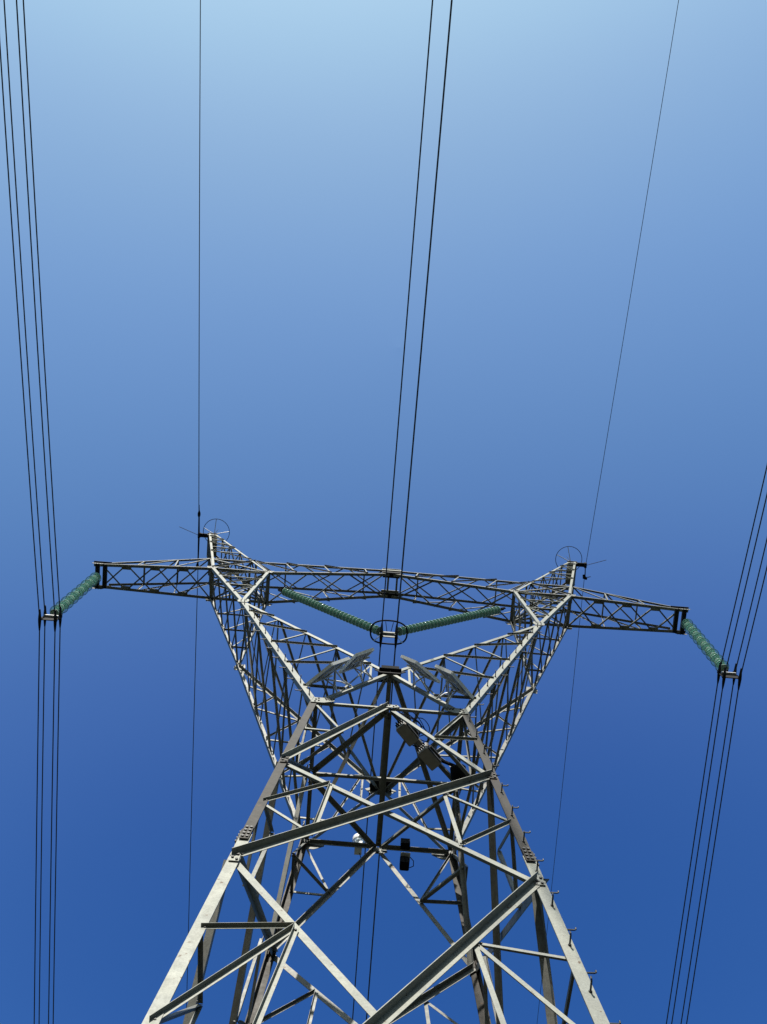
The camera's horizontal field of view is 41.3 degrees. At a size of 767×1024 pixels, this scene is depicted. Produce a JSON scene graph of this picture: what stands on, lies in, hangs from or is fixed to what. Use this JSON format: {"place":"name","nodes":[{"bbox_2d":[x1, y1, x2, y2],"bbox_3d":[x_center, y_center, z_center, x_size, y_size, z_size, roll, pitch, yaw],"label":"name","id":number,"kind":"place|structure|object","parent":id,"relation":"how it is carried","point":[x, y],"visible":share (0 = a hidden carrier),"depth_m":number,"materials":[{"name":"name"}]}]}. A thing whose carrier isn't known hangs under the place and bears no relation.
{"place":"outdoors","nodes":[
{"label":"outdoors","id":0,"kind":"place"},
{"bbox_2d":[0,0,766,1023],"label":"sky","id":1,"kind":"structure","parent":0,"point":[285,424],"materials":[{"name":"blue"}]},
{"label":"ground","id":2,"kind":"structure","parent":0,"visible":0},
{"bbox_2d":[92,527,690,1023],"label":"lattice tower","id":3,"kind":"structure","parent":2,"relation":"on","point":[282,927],"depth_m":19.50,"materials":[{"name":"metal"}]},
{"bbox_2d":[50,572,100,614],"bbox_3d":[-9.861,2.637,32.759,0.555,5.369,0.410,4,-81,0],"label":"insulator string","id":4,"kind":"object","parent":3,"relation":"hanging from","point":[73,596],"visible":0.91,"depth_m":32.60,"materials":[{"name":"green glass"}]},
{"bbox_2d":[38,605,61,631],"bbox_3d":[-9.768,3.112,29.882,0.554,0.634,0.640,4,-81,0],"label":"line yoke","id":5,"kind":"object","parent":4,"relation":"hanging from","point":[45,617],"visible":1,"depth_m":29.78,"materials":[{"name":"black metal"}]},
{"bbox_2d":[0,43,39,1023],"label":"conductor","id":6,"kind":"object","parent":5,"relation":"attached to","point":[31,506],"visible":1,"depth_m":27.97,"materials":[{"name":"grey"}]},
{"bbox_2d":[3,0,44,1023],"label":"conductor","id":7,"kind":"object","parent":5,"relation":"attached to","point":[35,480],"visible":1,"depth_m":28.12,"materials":[{"name":"grey"}]},
{"bbox_2d":[16,0,55,1023],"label":"conductor","id":8,"kind":"object","parent":5,"relation":"attached to","point":[45,481],"visible":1,"depth_m":27.67,"materials":[{"name":"grey"}]},
{"bbox_2d":[23,0,60,1023],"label":"conductor","id":9,"kind":"object","parent":5,"relation":"attached to","point":[51,481],"visible":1,"depth_m":28.14,"materials":[{"name":"grey"}]},
{"bbox_2d":[186,0,200,1007],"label":"earth wire","id":10,"kind":"object","parent":3,"relation":"attached to","point":[198,486],"visible":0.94,"depth_m":39.07,"materials":[{"name":"grey metal"}]},
{"bbox_2d":[196,505,200,566],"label":"wire clamp","id":11,"kind":"object","parent":3,"relation":"attached to","point":[199,515],"visible":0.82,"depth_m":41.62,"materials":[{"name":"black metal"}]},
{"bbox_2d":[203,519,229,544],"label":"lightning ring","id":12,"kind":"object","parent":3,"relation":"on","point":[214,530],"visible":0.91,"depth_m":41.95,"materials":[{"name":"black metal"}]},
{"bbox_2d":[278,588,379,635],"bbox_3d":[-1.836,3.181,33.231,3.779,4.481,0.280,4,-81,0],"label":"insulator string","id":13,"kind":"object","parent":3,"relation":"hanging from","point":[333,612],"visible":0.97,"depth_m":32.96,"materials":[{"name":"green glass"}]},
{"bbox_2d":[370,620,407,648],"bbox_3d":[0.158,3.730,30.933,1.172,0.821,0.730,4,-81,0],"label":"line yoke","id":14,"kind":"object","parent":13,"relation":"hanging from","point":[388,635],"visible":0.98,"depth_m":30.97,"materials":[{"name":"metal"}]},
{"bbox_2d":[352,0,432,1018],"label":"conductor","id":15,"kind":"object","parent":14,"relation":"attached to","point":[396,442],"visible":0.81,"depth_m":27.75,"materials":[{"name":"grey"}]},
{"bbox_2d":[353,4,431,999],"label":"conductor","id":16,"kind":"object","parent":14,"relation":"attached to","point":[399,401],"visible":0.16,"depth_m":27.68,"materials":[{"name":"grey"}]},
{"bbox_2d":[366,4,450,1013],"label":"conductor","id":17,"kind":"object","parent":14,"relation":"attached to","point":[415,409],"visible":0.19,"depth_m":27.83,"materials":[{"name":"grey"}]},
{"bbox_2d":[366,0,452,1019],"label":"conductor","id":18,"kind":"object","parent":14,"relation":"attached to","point":[415,419],"visible":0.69,"depth_m":27.42,"materials":[{"name":"grey"}]},
{"bbox_2d":[306,657,351,692],"bbox_3d":[-1.122,3.334,21.234,0.966,0.897,0.698,4,-81,0],"label":"solar panel","id":19,"kind":"object","parent":3,"relation":"attached to","point":[326,672],"visible":1,"depth_m":21.14,"materials":[{"name":"grey"}]},
{"bbox_2d":[338,648,373,681],"bbox_3d":[-0.587,3.248,22.218,0.783,0.933,0.744,4,-81,0],"label":"solar panel","id":20,"kind":"object","parent":3,"relation":"attached to","point":[355,661],"visible":1,"depth_m":22.09,"materials":[{"name":"grey"}]},
{"bbox_2d":[352,833,364,857],"bbox_3d":[-0.456,6.966,21.141,0.400,0.827,0.302,27,-81,-3],"label":"dome camera","id":21,"kind":"object","parent":3,"relation":"attached to","point":[357,837],"visible":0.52,"depth_m":21.09,"materials":[{"name":"grey plastic"}]},
{"bbox_2d":[399,838,413,870],"bbox_3d":[0.480,6.971,20.723,0.283,0.610,0.395,4,-81,0],"label":"box camera","id":22,"kind":"object","parent":3,"relation":"hanging from","point":[405,857],"visible":1,"depth_m":20.68,"materials":[{"name":"black plastic"}]},
{"bbox_2d":[395,719,418,745],"bbox_3d":[0.470,4.282,19.984,0.290,0.340,0.492,-38,-83,6],"label":"equipment cabinet","id":23,"kind":"object","parent":3,"relation":"attached to","point":[408,734],"visible":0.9,"depth_m":19.83,"materials":[{"name":"metal"}]},
{"bbox_2d":[398,711,429,748],"bbox_3d":[0.576,4.503,21.021,0.807,1.360,0.412,11,-81,-1],"label":"loose cable","id":24,"kind":"object","parent":3,"relation":"hanging from","point":[409,717],"visible":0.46,"depth_m":21.35,"materials":[{"name":"black plastic"}]},
{"bbox_2d":[401,655,440,691],"bbox_3d":[0.711,3.454,21.925,0.516,0.970,1.087,-38,-83,6],"label":"solar panel","id":25,"kind":"object","parent":3,"relation":"attached to","point":[418,667],"visible":1,"depth_m":21.77,"materials":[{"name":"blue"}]},
{"bbox_2d":[417,742,440,770],"bbox_3d":[0.902,4.768,20.034,0.290,0.340,0.492,-40,-84,7],"label":"equipment cabinet","id":26,"kind":"object","parent":3,"relation":"attached to","point":[429,755],"visible":1,"depth_m":19.89,"materials":[{"name":"metal"}]},
{"bbox_2d":[398,606,505,635],"bbox_3d":[2.285,3.506,33.193,3.830,4.106,0.280,4,-81,0],"label":"insulator string","id":27,"kind":"object","parent":3,"relation":"hanging from","point":[444,621],"visible":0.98,"depth_m":32.97,"materials":[{"name":"green glass"}]},
{"bbox_2d":[441,759,466,780],"bbox_3d":[1.372,5.042,20.065,0.553,0.717,0.462,41,-83,-5],"label":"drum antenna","id":28,"kind":"object","parent":3,"relation":"attached to","point":[456,772],"visible":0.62,"depth_m":19.79,"materials":[{"name":"black plastic"}]},
{"bbox_2d":[435,665,473,703],"bbox_3d":[1.470,3.517,21.070,0.912,1.009,0.805,4,-81,0],"label":"solar panel","id":29,"kind":"object","parent":3,"relation":"attached to","point":[453,680],"visible":1,"depth_m":20.94,"materials":[{"name":"grey"}]},
{"bbox_2d":[555,546,581,571],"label":"lightning ring","id":30,"kind":"object","parent":3,"relation":"on","point":[567,557],"visible":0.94,"depth_m":41.91,"materials":[{"name":"black metal"}]},
{"bbox_2d":[537,0,678,1020],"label":"earth wire","id":31,"kind":"object","parent":3,"relation":"attached to","point":[605,448],"visible":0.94,"depth_m":39.37,"materials":[{"name":"grey metal"}]},
{"bbox_2d":[681,619,728,671],"bbox_3d":[10.233,4.226,32.545,0.698,5.694,0.410,4,-81,0],"label":"insulator string","id":32,"kind":"object","parent":3,"relation":"hanging from","point":[700,640],"visible":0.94,"depth_m":32.35,"materials":[{"name":"green glass"}]},
{"bbox_2d":[717,662,741,689],"bbox_3d":[9.973,4.718,29.403,0.554,0.634,0.640,4,-81,0],"label":"line yoke","id":33,"kind":"object","parent":32,"relation":"hanging from","point":[733,675],"visible":1,"depth_m":29.32,"materials":[{"name":"black metal"}]},
{"bbox_2d":[666,465,766,1023],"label":"conductor","id":34,"kind":"object","parent":33,"relation":"attached to","point":[709,738],"visible":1,"depth_m":29.98,"materials":[{"name":"grey"}]},
{"bbox_2d":[671,494,766,1023],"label":"conductor","id":35,"kind":"object","parent":33,"relation":"attached to","point":[712,755],"visible":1,"depth_m":29.60,"materials":[{"name":"grey"}]},
{"bbox_2d":[681,538,766,1023],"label":"conductor","id":36,"kind":"object","parent":33,"relation":"attached to","point":[718,779],"visible":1,"depth_m":30.21,"materials":[{"name":"grey"}]},
{"bbox_2d":[686,566,766,1023],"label":"conductor","id":37,"kind":"object","parent":33,"relation":"attached to","point":[722,795],"visible":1,"depth_m":29.82,"materials":[{"name":"grey"}]}
]}

